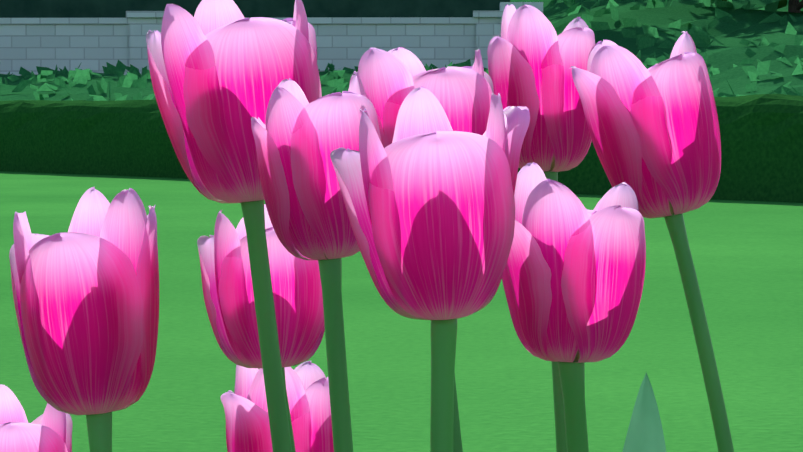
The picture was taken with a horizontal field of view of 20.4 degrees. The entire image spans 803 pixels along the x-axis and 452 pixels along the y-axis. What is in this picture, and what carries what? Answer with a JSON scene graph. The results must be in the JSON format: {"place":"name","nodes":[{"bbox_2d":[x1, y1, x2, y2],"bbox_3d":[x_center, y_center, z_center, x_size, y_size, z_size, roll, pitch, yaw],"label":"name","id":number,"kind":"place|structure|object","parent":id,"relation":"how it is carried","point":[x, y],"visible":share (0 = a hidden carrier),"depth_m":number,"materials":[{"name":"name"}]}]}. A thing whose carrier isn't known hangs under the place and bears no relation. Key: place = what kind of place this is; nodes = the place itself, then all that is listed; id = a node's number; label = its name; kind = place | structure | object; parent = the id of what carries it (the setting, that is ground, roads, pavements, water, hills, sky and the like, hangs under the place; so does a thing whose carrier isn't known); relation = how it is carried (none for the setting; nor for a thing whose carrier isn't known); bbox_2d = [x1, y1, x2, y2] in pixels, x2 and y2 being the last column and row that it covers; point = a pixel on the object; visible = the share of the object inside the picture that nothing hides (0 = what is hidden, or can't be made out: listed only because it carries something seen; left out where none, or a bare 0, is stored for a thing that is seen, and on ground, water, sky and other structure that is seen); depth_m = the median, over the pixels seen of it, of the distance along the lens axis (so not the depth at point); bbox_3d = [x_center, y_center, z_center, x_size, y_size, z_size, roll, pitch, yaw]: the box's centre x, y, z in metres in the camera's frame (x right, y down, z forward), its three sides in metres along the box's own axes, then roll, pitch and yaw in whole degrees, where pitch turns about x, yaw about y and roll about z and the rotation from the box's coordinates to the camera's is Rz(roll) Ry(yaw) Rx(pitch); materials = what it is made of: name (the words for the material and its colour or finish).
{"place":"outdoors","nodes":[
{"label":"outdoors","id":0,"kind":"place"},
{"bbox_2d":[0,171,802,451],"bbox_3d":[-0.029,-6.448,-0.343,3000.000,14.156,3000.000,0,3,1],"label":"lawn","id":1,"kind":"structure","parent":0,"point":[747,257],"depth_m":5.52,"materials":[{"name":"green plant"}]},
{"bbox_2d":[0,0,509,17],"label":"yew hedge","id":2,"kind":"object","parent":1,"relation":"on","point":[247,8],"visible":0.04,"depth_m":44.29,"materials":[{"name":"green plant"}]},
{"bbox_2d":[0,2,542,75],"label":"wall stone","id":3,"kind":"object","parent":1,"relation":"on","point":[92,44],"visible":0.44,"depth_m":41.91,"materials":[{"name":"grey stone"}]},
{"bbox_2d":[0,94,802,202],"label":"hedge","id":4,"kind":"object","parent":1,"relation":"on","point":[761,136],"visible":0.4,"depth_m":19.70,"materials":[{"name":"green plant"}]},
{"bbox_2d":[0,39,802,100],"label":"bank shrubs","id":5,"kind":"object","parent":1,"relation":"on","point":[747,69],"visible":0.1,"depth_m":35.16,"materials":[{"name":"green plant"}]},
{"bbox_2d":[510,0,802,57],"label":"hill shrubs","id":6,"kind":"object","parent":1,"relation":"on","point":[646,28],"visible":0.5,"depth_m":51.35,"materials":[{"name":"green plant"}]},
{"bbox_2d":[722,0,802,12],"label":"hill tree","id":7,"kind":"object","parent":1,"relation":"on","point":[795,6],"visible":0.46,"depth_m":54.50,"materials":[{"name":"green plant"}]},
{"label":"tulip bed ground","id":8,"kind":"object","parent":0,"visible":0},
{"bbox_2d":[0,384,72,451],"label":"tulip flower","id":9,"kind":"object","parent":8,"relation":"on","point":[49,429],"visible":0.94,"depth_m":1.15,"materials":[{"name":"pink plant"}]},
{"bbox_2d":[9,187,158,451],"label":"tulip","id":10,"kind":"object","parent":8,"relation":"on","point":[85,288],"visible":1,"depth_m":0.75,"materials":[{"name":"pink plant"}]},
{"bbox_2d":[146,0,321,451],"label":"tulip","id":11,"kind":"object","parent":8,"relation":"on","point":[220,70],"visible":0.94,"depth_m":1.17,"materials":[{"name":"pink plant"}]},
{"bbox_2d":[197,204,324,451],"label":"tulip","id":12,"kind":"object","parent":8,"relation":"on","point":[227,286],"visible":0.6,"depth_m":1.27,"materials":[{"name":"pink plant"}]},
{"bbox_2d":[221,361,333,451],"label":"tulip","id":13,"kind":"object","parent":8,"relation":"on","point":[244,403],"visible":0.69,"depth_m":1.41,"materials":[{"name":"pink plant"}]},
{"bbox_2d":[251,71,381,451],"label":"tulip","id":14,"kind":"object","parent":8,"relation":"on","point":[299,138],"visible":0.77,"depth_m":1.04,"materials":[{"name":"pink plant"}]},
{"bbox_2d":[349,47,493,451],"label":"tulip","id":15,"kind":"object","parent":8,"relation":"on","point":[392,79],"visible":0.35,"depth_m":1.30,"materials":[{"name":"pink plant"}]},
{"bbox_2d":[330,86,529,451],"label":"tulip","id":16,"kind":"object","parent":8,"relation":"on","point":[428,197],"visible":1,"depth_m":0.70,"materials":[{"name":"pink plant"}]},
{"bbox_2d":[502,162,645,451],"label":"tulip","id":17,"kind":"object","parent":8,"relation":"on","point":[573,276],"visible":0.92,"depth_m":0.83,"materials":[{"name":"pink plant"}]},
{"bbox_2d":[487,4,665,451],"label":"tulip","id":18,"kind":"object","parent":8,"relation":"on","point":[533,57],"visible":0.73,"depth_m":1.43,"materials":[{"name":"pink plant"}]},
{"bbox_2d":[571,31,733,451],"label":"tulip","id":19,"kind":"object","parent":8,"relation":"on","point":[654,131],"visible":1,"depth_m":1.11,"materials":[{"name":"pink plant"}]}
]}

